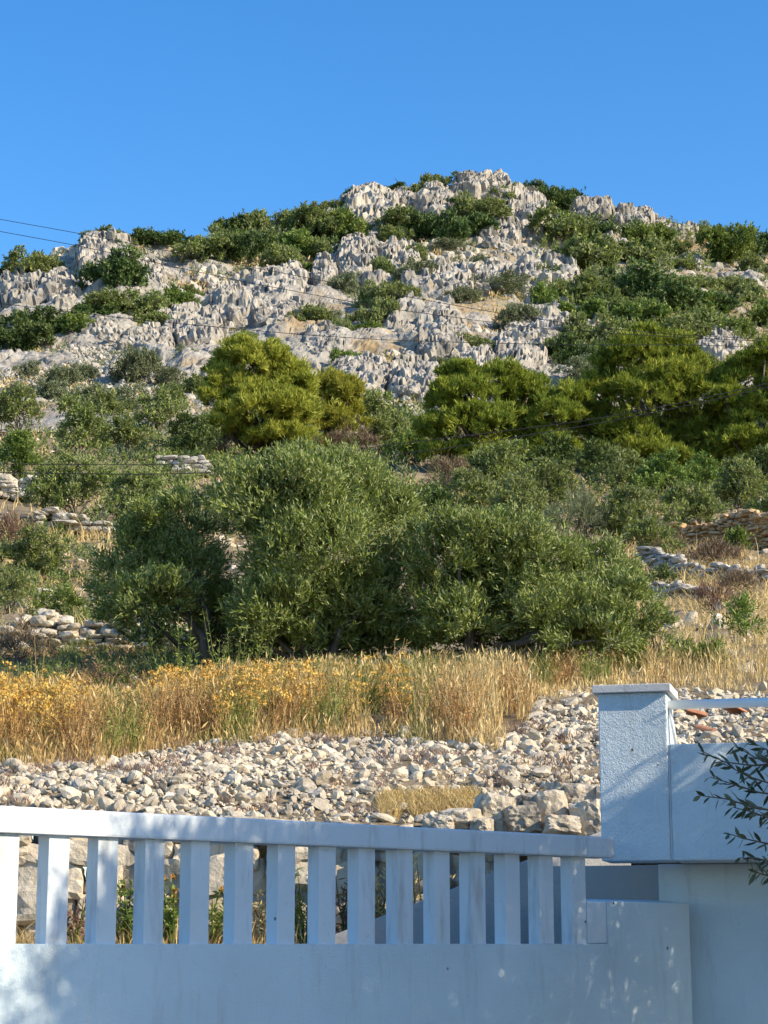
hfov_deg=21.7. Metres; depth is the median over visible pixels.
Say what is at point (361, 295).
bush
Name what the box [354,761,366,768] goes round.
rubble stone
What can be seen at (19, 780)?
rubble stone
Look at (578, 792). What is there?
stone block
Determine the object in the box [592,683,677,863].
gate pillar
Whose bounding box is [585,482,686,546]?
olive bush
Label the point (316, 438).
broom bush
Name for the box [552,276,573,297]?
bush
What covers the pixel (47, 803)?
rubble stone
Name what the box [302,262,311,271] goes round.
bush
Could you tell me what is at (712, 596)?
dead bush
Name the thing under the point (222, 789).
rubble stone
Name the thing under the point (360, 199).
rock crag
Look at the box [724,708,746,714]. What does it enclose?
roof tile
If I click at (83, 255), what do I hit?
rock crag
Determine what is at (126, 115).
sky
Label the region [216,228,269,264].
bush
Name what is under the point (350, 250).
rock crag
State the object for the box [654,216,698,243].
rock crag
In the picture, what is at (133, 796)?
rubble stone
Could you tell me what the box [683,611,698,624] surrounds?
boulder
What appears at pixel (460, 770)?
rubble stone
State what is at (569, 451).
dark bush
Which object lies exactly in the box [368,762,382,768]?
rubble stone
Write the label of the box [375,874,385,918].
wild plant
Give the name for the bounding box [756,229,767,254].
bush
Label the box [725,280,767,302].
bush
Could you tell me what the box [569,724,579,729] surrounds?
rubble stone
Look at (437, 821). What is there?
stone block
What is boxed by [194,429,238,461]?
dry bush
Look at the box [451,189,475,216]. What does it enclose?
bush
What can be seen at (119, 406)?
olive bush
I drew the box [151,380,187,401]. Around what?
bush
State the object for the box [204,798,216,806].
rubble stone
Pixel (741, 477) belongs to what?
olive tree
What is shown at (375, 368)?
rock crag
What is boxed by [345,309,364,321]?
bush
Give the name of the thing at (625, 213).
rock crag
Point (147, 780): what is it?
rubble stone
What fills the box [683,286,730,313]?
bush
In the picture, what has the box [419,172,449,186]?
bush
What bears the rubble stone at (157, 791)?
on the ground at (282, 800)
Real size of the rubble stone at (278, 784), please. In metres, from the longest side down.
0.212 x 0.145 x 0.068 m
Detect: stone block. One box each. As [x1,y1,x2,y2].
[421,813,454,828]
[438,807,482,829]
[469,818,496,830]
[472,792,519,824]
[503,805,542,832]
[510,792,536,804]
[521,789,569,833]
[541,814,581,834]
[545,781,566,791]
[564,783,596,803]
[568,799,600,835]
[595,785,599,798]
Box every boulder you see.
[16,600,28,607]
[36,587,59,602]
[663,622,681,628]
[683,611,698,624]
[707,613,727,628]
[731,635,746,643]
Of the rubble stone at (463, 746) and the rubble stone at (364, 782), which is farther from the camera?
the rubble stone at (463, 746)
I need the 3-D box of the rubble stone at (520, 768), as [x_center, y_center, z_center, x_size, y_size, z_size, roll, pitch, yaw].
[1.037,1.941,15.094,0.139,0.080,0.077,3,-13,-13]
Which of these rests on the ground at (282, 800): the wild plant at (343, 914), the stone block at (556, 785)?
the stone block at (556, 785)
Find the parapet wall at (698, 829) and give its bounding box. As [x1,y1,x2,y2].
[668,742,767,862]
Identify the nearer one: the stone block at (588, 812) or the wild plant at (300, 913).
the wild plant at (300, 913)
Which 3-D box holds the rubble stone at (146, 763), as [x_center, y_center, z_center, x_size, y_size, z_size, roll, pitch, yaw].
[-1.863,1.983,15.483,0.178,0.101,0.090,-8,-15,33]
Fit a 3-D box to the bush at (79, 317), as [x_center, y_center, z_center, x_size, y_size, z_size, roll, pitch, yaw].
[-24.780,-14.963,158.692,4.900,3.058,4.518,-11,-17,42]
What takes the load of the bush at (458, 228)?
on the hill
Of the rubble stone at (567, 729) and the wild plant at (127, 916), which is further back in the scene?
the rubble stone at (567, 729)
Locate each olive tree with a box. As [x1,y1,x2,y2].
[14,447,119,513]
[50,390,117,454]
[78,480,240,666]
[188,435,435,663]
[388,493,670,667]
[457,435,536,499]
[497,453,586,513]
[693,737,767,885]
[711,453,767,509]
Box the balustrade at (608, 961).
[0,806,692,1023]
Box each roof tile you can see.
[686,709,707,717]
[694,724,717,731]
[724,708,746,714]
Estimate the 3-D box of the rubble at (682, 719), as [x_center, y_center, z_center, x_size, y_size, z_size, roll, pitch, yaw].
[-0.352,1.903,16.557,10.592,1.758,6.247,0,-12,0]
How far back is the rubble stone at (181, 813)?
13.35 m
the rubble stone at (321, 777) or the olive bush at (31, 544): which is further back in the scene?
the olive bush at (31, 544)
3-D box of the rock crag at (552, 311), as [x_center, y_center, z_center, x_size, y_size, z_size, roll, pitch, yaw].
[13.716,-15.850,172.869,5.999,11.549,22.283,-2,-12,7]
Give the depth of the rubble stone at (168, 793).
14.17 m
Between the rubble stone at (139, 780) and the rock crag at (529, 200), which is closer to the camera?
the rubble stone at (139, 780)
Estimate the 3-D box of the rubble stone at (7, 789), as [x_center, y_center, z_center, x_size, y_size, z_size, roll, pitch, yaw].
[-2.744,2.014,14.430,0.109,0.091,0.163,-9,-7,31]
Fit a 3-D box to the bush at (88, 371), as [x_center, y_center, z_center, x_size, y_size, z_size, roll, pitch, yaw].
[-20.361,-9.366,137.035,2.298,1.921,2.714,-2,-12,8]
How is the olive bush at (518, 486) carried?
on the ground at (282, 800)
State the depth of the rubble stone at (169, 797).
14.13 m
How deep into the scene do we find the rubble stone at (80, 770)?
15.27 m
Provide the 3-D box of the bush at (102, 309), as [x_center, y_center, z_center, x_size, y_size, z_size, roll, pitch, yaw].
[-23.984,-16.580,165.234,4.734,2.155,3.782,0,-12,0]
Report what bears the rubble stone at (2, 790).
on the ground at (282, 800)
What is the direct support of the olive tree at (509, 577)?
on the ground at (282, 800)
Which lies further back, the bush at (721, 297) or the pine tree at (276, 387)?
the bush at (721, 297)
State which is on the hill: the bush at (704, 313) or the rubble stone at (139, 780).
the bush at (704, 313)
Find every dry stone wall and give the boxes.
[0,473,44,503]
[0,608,223,653]
[16,816,505,943]
[34,507,114,537]
[154,455,213,477]
[635,546,767,582]
[646,580,711,600]
[663,509,767,548]
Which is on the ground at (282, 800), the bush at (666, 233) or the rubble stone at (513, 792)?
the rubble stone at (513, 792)
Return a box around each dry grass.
[0,633,767,766]
[15,918,344,943]
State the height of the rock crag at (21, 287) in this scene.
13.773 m
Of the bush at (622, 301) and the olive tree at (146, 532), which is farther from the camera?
the bush at (622, 301)
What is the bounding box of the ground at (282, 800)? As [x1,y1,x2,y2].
[0,426,767,825]
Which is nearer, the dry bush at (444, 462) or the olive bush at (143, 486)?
the olive bush at (143, 486)
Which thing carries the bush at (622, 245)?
on the hill
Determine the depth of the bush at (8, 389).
128.97 m
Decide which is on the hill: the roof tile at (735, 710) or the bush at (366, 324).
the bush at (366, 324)
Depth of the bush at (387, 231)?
215.99 m
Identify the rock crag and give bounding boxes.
[0,266,59,311]
[46,266,87,310]
[71,227,133,278]
[78,313,126,342]
[115,321,174,352]
[138,258,175,285]
[157,300,197,327]
[170,301,228,346]
[205,280,262,331]
[246,258,309,292]
[252,296,305,327]
[302,319,346,354]
[308,250,339,286]
[324,352,390,389]
[334,232,378,291]
[340,193,346,201]
[344,181,400,227]
[379,235,421,269]
[382,299,415,332]
[385,352,440,406]
[393,181,419,206]
[400,305,471,358]
[401,256,473,303]
[413,180,453,215]
[451,170,481,199]
[454,340,502,382]
[471,256,513,296]
[477,168,511,204]
[478,216,525,249]
[493,326,547,369]
[495,245,543,260]
[504,296,569,341]
[505,182,550,240]
[516,248,580,295]
[567,195,615,220]
[581,311,599,328]
[608,202,658,226]
[615,237,627,248]
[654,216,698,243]
[666,256,703,271]
[695,325,747,360]
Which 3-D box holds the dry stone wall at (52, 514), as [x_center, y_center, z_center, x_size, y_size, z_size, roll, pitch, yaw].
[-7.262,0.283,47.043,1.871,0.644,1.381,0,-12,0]
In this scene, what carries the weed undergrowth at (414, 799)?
on the ground at (282, 800)
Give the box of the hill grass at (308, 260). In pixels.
[0,200,767,444]
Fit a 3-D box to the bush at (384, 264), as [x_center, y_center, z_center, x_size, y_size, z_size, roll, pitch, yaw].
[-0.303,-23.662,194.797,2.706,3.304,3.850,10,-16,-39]
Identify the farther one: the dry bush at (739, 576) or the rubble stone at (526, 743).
the dry bush at (739, 576)
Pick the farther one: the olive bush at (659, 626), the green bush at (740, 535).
the green bush at (740, 535)
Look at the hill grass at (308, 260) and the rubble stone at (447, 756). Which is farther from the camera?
the hill grass at (308, 260)
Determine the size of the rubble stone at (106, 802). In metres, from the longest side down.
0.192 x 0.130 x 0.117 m
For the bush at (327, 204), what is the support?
on the hill
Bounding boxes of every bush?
[0,260,13,274]
[0,305,85,338]
[0,316,56,351]
[0,324,8,348]
[0,380,39,396]
[0,380,45,433]
[0,428,46,485]
[0,507,37,547]
[0,522,93,584]
[0,561,37,613]
[0,610,62,661]
[2,243,69,272]
[11,358,41,378]
[23,575,96,619]
[29,378,71,398]
[39,363,85,386]
[45,308,97,333]
[66,379,107,401]
[69,298,122,315]
[69,361,102,380]
[73,229,107,246]
[74,238,152,290]
[82,284,135,311]
[82,387,135,415]
[89,382,148,410]
[92,412,157,454]
[95,224,138,244]
[102,463,165,517]
[106,340,163,385]
[115,286,181,314]
[116,615,189,653]
[130,226,162,244]
[131,307,173,325]
[131,382,192,435]
[138,364,188,385]
[150,228,186,246]
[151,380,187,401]
[157,283,202,304]
[170,231,232,263]
[171,343,199,359]
[177,576,241,667]
[181,283,204,295]
[181,371,206,393]
[182,235,193,244]
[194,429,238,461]
[209,208,254,232]
[214,228,227,235]
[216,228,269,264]
[231,330,258,338]
[238,207,274,232]
[243,422,324,458]
[256,228,279,248]
[257,242,305,267]
[270,228,312,257]
[271,208,312,232]
[285,312,305,321]
[287,302,334,320]
[289,200,339,237]
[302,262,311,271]
[305,234,333,261]
[316,198,342,210]
[316,415,383,452]
[318,203,369,242]
[326,269,361,294]
[327,309,342,321]
[328,347,360,363]
[331,316,355,330]
[339,186,350,196]
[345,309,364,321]
[348,387,411,454]
[350,278,426,307]
[353,317,385,329]
[357,278,378,301]
[357,295,400,324]
[367,253,396,274]
[370,203,424,238]
[373,426,440,465]
[377,223,414,241]
[386,405,425,450]
[387,179,406,189]
[392,254,439,280]
[402,183,422,192]
[405,241,433,260]
[406,208,449,241]
[417,484,463,517]
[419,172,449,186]
[420,208,480,241]
[420,452,474,491]
[428,236,470,251]
[437,355,451,363]
[441,466,500,510]
[445,195,457,202]
[445,284,485,303]
[447,170,467,183]
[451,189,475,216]
[456,331,495,350]
[458,196,517,219]
[460,210,502,233]
[467,269,532,297]
[469,471,554,529]
[470,253,495,261]
[486,184,516,202]
[491,300,547,329]
[523,178,549,190]
[523,201,601,243]
[524,431,586,469]
[528,279,560,303]
[533,184,587,212]
[534,331,597,364]
[537,482,625,546]
[548,298,582,312]
[548,352,598,380]
[551,228,634,269]
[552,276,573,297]
[559,310,594,339]
[561,268,634,305]
[573,435,625,493]
[576,296,622,318]
[584,316,633,345]
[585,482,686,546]
[588,217,640,237]
[592,443,653,498]
[593,266,626,282]
[602,296,659,321]
[607,604,684,669]
[612,297,672,325]
[615,240,638,261]
[616,233,678,265]
[618,255,675,299]
[620,514,688,554]
[625,220,677,242]
[626,446,697,503]
[628,273,705,311]
[646,531,690,554]
[646,558,687,583]
[657,478,731,525]
[659,310,714,345]
[663,631,702,667]
[664,239,694,254]
[664,256,699,270]
[665,274,705,287]
[676,535,752,567]
[680,448,723,491]
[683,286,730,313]
[683,304,726,326]
[686,577,738,614]
[687,272,728,291]
[694,219,759,264]
[696,219,712,243]
[710,589,767,642]
[712,290,741,312]
[715,564,767,596]
[716,274,757,290]
[716,316,758,337]
[722,524,754,550]
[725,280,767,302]
[733,251,767,273]
[742,224,765,256]
[742,482,767,512]
[751,296,767,327]
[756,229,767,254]
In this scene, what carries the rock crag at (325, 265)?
on the hill
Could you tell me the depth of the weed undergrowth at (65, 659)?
21.84 m
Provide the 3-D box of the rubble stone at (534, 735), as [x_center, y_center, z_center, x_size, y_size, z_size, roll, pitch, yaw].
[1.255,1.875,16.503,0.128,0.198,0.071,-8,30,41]
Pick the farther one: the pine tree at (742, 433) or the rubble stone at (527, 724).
the pine tree at (742, 433)
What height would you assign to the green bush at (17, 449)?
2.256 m
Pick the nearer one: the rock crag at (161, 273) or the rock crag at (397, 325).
the rock crag at (397, 325)
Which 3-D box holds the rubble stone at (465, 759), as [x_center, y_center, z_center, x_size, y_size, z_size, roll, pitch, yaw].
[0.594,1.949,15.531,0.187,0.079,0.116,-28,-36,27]
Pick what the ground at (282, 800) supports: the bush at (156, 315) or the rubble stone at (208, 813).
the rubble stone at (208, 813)
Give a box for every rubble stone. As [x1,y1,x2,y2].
[0,786,4,796]
[1,785,10,795]
[2,758,13,766]
[9,758,21,770]
[10,793,34,806]
[15,776,30,784]
[16,764,27,772]
[25,774,39,780]
[25,789,40,795]
[27,766,41,772]
[34,778,44,786]
[37,776,53,783]
[40,800,53,807]
[49,800,60,807]
[60,786,80,799]
[62,761,75,767]
[72,763,85,768]
[73,778,85,788]
[74,768,87,774]
[79,783,97,792]
[80,793,89,804]
[95,785,103,797]
[97,797,114,810]
[100,779,111,787]
[103,775,120,780]
[109,755,119,763]
[112,799,126,811]
[113,768,122,773]
[116,761,133,767]
[122,804,134,811]
[127,770,139,783]
[127,793,139,800]
[134,762,152,768]
[136,776,142,783]
[136,783,143,789]
[141,784,151,796]
[142,776,152,785]
[143,796,158,805]
[147,772,162,779]
[154,789,163,795]
[157,766,176,775]
[162,792,173,799]
[164,795,173,801]
[164,802,176,808]
[168,761,180,767]
[172,793,188,804]
[172,811,192,815]
[174,773,191,780]
[174,784,191,790]
[174,788,187,795]
[176,805,190,811]
[183,761,195,765]
[198,752,212,762]
[201,760,212,766]
[202,786,218,796]
[202,810,216,816]
[204,763,227,771]
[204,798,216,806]
[208,738,220,745]
[217,787,228,794]
[218,791,234,803]
[223,807,241,812]
[224,773,242,785]
[229,811,244,815]
[233,764,248,773]
[234,793,250,804]
[236,784,245,791]
[239,802,252,809]
[240,780,257,786]
[241,756,250,761]
[246,810,258,815]
[250,763,260,767]
[250,792,265,803]
[259,803,276,810]
[262,778,274,787]
[263,758,276,765]
[263,810,271,816]
[265,736,276,744]
[270,778,287,788]
[273,744,287,753]
[276,732,288,737]
[279,739,287,744]
[283,804,292,814]
[285,728,297,735]
[288,787,297,792]
[289,780,299,788]
[296,778,315,786]
[300,752,312,758]
[300,782,316,792]
[300,793,308,799]
[304,789,314,794]
[311,750,325,759]
[311,798,330,810]
[312,787,325,796]
[313,770,335,785]
[321,744,334,755]
[328,742,338,751]
[330,774,340,781]
[330,816,340,819]
[332,790,343,800]
[332,813,353,819]
[341,737,358,744]
[343,750,353,755]
[344,752,350,758]
[350,746,362,757]
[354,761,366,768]
[354,799,370,806]
[355,768,369,777]
[359,757,375,762]
[359,786,376,793]
[361,780,371,785]
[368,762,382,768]
[372,813,395,821]
[381,740,390,748]
[390,753,398,761]
[391,767,409,776]
[393,746,406,754]
[397,725,407,736]
[399,802,406,811]
[405,785,422,792]
[408,763,425,773]
[410,771,422,779]
[413,737,422,744]
[414,814,422,822]
[422,777,434,787]
[423,740,434,746]
[423,751,432,759]
[423,770,436,777]
[429,755,444,763]
[430,744,453,754]
[443,753,456,760]
[446,759,460,766]
[447,784,459,791]
[453,755,470,764]
[455,767,468,773]
[456,743,468,751]
[469,774,483,782]
[470,741,485,750]
[476,755,493,758]
[486,779,493,787]
[494,770,504,776]
[499,764,516,770]
[499,775,521,788]
[504,745,517,752]
[505,735,520,744]
[506,732,516,738]
[508,789,520,795]
[510,757,531,765]
[515,764,530,771]
[517,727,533,733]
[518,739,536,750]
[520,721,532,726]
[525,745,539,752]
[526,711,543,718]
[528,730,543,740]
[528,752,545,760]
[530,707,542,712]
[530,768,550,776]
[532,700,545,708]
[538,765,551,770]
[543,737,556,744]
[545,743,559,751]
[547,721,559,729]
[548,708,565,718]
[552,704,564,708]
[552,771,569,777]
[560,697,582,701]
[560,752,571,759]
[563,727,574,738]
[564,698,578,705]
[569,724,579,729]
[576,743,590,749]
[579,775,588,782]
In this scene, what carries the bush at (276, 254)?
on the hill
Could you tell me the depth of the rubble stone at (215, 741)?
17.00 m
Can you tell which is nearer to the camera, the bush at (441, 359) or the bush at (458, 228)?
the bush at (441, 359)
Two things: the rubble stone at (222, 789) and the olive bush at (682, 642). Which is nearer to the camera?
the rubble stone at (222, 789)
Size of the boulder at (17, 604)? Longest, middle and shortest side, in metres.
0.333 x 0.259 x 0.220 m
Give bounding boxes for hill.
[0,184,767,864]
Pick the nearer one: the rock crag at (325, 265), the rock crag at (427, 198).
the rock crag at (325, 265)
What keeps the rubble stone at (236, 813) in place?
on the ground at (282, 800)
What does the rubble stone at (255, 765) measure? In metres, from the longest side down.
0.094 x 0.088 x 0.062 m
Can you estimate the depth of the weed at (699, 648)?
20.99 m
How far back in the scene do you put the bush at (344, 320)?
161.51 m
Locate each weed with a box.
[32,635,44,684]
[82,643,143,692]
[148,616,197,676]
[173,637,260,674]
[199,608,278,669]
[261,641,300,686]
[306,646,344,678]
[330,664,405,712]
[376,635,410,690]
[424,646,495,672]
[682,632,735,671]
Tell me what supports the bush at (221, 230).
on the hill
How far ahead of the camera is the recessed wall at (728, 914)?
12.04 m
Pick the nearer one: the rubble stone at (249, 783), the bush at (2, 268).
the rubble stone at (249, 783)
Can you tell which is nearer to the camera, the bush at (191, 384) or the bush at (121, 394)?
the bush at (121, 394)
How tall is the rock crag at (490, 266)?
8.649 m
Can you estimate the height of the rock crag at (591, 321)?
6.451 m
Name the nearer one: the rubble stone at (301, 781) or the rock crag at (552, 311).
the rubble stone at (301, 781)
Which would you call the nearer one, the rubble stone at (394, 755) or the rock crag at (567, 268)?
the rubble stone at (394, 755)
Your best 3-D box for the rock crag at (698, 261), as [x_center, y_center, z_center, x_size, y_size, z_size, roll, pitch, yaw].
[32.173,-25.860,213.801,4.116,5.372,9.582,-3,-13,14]
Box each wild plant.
[67,896,85,943]
[116,877,133,943]
[163,873,223,943]
[208,897,223,943]
[252,890,265,943]
[294,864,307,943]
[335,877,385,931]
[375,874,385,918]
[376,854,455,911]
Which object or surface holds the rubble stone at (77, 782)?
on the rubble at (682, 719)
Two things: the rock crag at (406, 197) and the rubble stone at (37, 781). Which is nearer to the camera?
the rubble stone at (37, 781)
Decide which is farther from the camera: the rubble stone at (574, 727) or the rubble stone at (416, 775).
the rubble stone at (574, 727)
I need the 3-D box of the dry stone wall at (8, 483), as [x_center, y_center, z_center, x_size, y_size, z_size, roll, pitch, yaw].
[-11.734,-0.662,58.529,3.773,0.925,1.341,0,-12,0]
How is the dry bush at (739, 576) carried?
on the ground at (282, 800)
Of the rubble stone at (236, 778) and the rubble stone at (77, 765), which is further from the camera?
the rubble stone at (77, 765)
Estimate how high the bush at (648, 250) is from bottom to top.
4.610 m
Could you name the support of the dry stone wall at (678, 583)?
on the ground at (282, 800)
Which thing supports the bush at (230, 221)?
on the hill
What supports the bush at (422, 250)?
on the hill
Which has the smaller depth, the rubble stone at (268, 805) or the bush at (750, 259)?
the rubble stone at (268, 805)
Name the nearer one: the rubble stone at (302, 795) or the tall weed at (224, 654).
the rubble stone at (302, 795)
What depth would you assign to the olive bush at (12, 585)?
30.91 m
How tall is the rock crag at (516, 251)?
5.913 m
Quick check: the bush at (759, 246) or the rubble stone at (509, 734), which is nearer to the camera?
the rubble stone at (509, 734)
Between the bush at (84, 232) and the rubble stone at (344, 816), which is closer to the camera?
the rubble stone at (344, 816)
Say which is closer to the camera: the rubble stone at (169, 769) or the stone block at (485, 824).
the stone block at (485, 824)
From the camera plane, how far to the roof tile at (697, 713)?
17.23 m
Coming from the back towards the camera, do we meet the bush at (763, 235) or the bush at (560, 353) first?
the bush at (763, 235)
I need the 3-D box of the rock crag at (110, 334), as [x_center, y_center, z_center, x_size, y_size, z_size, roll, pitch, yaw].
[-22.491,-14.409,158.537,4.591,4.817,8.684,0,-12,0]
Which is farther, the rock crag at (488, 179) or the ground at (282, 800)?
the rock crag at (488, 179)
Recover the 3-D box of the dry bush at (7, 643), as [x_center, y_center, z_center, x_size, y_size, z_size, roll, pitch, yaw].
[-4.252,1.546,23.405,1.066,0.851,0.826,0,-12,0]
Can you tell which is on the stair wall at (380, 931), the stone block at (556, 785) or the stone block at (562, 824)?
the stone block at (562, 824)
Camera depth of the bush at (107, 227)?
203.13 m
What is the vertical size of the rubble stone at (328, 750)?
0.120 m
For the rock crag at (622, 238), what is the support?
on the hill
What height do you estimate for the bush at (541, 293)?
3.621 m
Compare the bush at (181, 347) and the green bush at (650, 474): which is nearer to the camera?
the green bush at (650, 474)
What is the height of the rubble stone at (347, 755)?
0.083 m
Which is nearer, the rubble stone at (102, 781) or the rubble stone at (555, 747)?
the rubble stone at (102, 781)
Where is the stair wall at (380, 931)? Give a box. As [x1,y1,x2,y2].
[335,831,630,943]
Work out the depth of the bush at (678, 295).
182.42 m
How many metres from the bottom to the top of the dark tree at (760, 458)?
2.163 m
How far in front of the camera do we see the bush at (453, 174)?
249.62 m
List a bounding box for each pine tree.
[194,331,339,461]
[303,365,376,450]
[409,353,597,470]
[565,319,752,470]
[699,332,767,470]
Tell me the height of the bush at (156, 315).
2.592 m
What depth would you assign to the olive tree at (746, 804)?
6.96 m
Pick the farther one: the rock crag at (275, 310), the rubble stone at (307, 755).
the rock crag at (275, 310)
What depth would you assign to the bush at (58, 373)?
133.39 m
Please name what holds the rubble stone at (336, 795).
on the ground at (282, 800)
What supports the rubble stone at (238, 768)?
on the ground at (282, 800)
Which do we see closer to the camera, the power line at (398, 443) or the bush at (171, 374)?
the power line at (398, 443)
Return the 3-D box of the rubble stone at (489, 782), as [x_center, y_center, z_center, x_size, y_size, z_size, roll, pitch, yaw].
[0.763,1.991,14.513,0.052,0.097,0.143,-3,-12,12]
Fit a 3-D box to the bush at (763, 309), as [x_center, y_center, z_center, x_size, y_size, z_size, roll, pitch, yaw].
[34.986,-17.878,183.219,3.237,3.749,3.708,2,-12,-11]
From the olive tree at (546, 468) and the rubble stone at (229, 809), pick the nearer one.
the rubble stone at (229, 809)
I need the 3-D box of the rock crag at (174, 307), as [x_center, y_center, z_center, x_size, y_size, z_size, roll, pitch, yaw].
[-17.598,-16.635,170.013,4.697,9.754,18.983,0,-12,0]
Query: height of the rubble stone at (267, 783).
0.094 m
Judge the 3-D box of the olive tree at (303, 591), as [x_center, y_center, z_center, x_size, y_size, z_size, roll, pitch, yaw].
[-0.726,0.528,21.764,2.762,2.890,2.522,0,-12,0]
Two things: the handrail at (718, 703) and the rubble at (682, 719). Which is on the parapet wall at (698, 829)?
the handrail at (718, 703)
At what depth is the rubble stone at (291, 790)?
14.36 m
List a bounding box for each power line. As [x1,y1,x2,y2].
[0,219,767,338]
[0,231,767,341]
[0,303,767,347]
[0,383,767,464]
[0,387,767,474]
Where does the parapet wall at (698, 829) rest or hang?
on the recessed wall at (728, 914)
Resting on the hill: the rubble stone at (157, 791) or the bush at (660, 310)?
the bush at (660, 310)
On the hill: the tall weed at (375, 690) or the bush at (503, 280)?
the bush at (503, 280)
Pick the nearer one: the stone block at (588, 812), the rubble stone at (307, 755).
the stone block at (588, 812)
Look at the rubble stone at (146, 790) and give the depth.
14.37 m
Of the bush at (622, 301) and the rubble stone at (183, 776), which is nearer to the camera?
the rubble stone at (183, 776)
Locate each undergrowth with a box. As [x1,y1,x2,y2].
[0,203,761,448]
[0,204,767,622]
[0,423,767,819]
[0,631,328,686]
[0,651,416,753]
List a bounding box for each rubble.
[0,435,767,689]
[0,681,767,822]
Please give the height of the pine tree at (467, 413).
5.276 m
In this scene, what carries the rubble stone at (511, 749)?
on the rubble at (682, 719)
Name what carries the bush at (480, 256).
on the hill
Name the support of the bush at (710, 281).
on the hill
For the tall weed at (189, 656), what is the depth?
19.76 m
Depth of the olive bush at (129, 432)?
88.95 m
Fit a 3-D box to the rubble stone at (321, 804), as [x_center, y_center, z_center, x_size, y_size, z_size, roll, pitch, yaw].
[-0.432,2.039,13.839,0.147,0.072,0.154,8,27,-44]
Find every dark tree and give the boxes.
[159,410,225,455]
[746,443,767,492]
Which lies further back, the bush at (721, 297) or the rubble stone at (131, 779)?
the bush at (721, 297)
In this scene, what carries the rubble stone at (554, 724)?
on the ground at (282, 800)
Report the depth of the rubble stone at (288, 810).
13.67 m
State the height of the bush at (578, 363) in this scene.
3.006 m
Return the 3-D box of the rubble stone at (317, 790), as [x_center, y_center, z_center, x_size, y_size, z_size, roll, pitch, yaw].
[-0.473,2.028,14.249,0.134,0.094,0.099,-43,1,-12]
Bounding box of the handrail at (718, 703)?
[667,697,767,743]
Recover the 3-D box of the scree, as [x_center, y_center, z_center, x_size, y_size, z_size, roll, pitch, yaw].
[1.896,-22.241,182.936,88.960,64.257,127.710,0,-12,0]
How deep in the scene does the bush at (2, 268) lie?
201.98 m
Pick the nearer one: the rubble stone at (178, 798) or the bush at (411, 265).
the rubble stone at (178, 798)
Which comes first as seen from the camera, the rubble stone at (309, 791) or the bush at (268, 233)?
the rubble stone at (309, 791)
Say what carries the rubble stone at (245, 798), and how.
on the ground at (282, 800)
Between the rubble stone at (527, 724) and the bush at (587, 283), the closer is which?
the rubble stone at (527, 724)
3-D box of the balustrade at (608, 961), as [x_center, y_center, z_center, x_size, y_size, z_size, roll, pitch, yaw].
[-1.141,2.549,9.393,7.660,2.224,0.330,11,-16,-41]
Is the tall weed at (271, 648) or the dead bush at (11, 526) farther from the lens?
the dead bush at (11, 526)
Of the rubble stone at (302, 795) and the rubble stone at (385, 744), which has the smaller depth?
the rubble stone at (302, 795)
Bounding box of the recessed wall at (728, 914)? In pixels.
[553,863,767,1023]
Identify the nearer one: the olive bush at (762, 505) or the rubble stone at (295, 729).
the rubble stone at (295, 729)
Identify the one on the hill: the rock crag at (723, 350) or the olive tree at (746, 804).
the rock crag at (723, 350)
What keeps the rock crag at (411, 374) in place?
on the hill
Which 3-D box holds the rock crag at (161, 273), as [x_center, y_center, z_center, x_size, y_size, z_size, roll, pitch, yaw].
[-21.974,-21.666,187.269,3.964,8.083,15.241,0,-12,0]
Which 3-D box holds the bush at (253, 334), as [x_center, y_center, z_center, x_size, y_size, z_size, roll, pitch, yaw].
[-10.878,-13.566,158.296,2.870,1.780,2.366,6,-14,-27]
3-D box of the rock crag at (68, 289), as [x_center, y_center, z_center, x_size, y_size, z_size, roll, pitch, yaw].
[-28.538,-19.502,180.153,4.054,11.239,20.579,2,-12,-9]
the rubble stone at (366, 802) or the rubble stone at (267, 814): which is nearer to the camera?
the rubble stone at (267, 814)
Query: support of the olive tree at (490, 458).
on the ground at (282, 800)
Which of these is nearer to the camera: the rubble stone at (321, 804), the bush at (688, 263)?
the rubble stone at (321, 804)
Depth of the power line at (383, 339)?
37.52 m
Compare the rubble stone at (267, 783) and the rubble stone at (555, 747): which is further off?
the rubble stone at (555, 747)
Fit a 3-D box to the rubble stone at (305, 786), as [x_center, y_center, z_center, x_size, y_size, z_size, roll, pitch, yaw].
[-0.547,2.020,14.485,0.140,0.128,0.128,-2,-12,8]
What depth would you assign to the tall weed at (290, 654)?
19.85 m
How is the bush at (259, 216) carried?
on the hill
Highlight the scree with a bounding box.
[0,185,737,428]
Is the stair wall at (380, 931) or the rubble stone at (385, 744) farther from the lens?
the rubble stone at (385, 744)
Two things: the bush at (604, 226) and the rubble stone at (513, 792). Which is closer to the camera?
the rubble stone at (513, 792)
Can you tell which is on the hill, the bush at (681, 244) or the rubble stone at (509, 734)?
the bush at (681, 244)
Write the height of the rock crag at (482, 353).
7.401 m
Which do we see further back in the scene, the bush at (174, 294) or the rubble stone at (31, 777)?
the bush at (174, 294)
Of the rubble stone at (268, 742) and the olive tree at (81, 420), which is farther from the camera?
the olive tree at (81, 420)
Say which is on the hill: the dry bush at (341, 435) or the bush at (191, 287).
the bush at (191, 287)

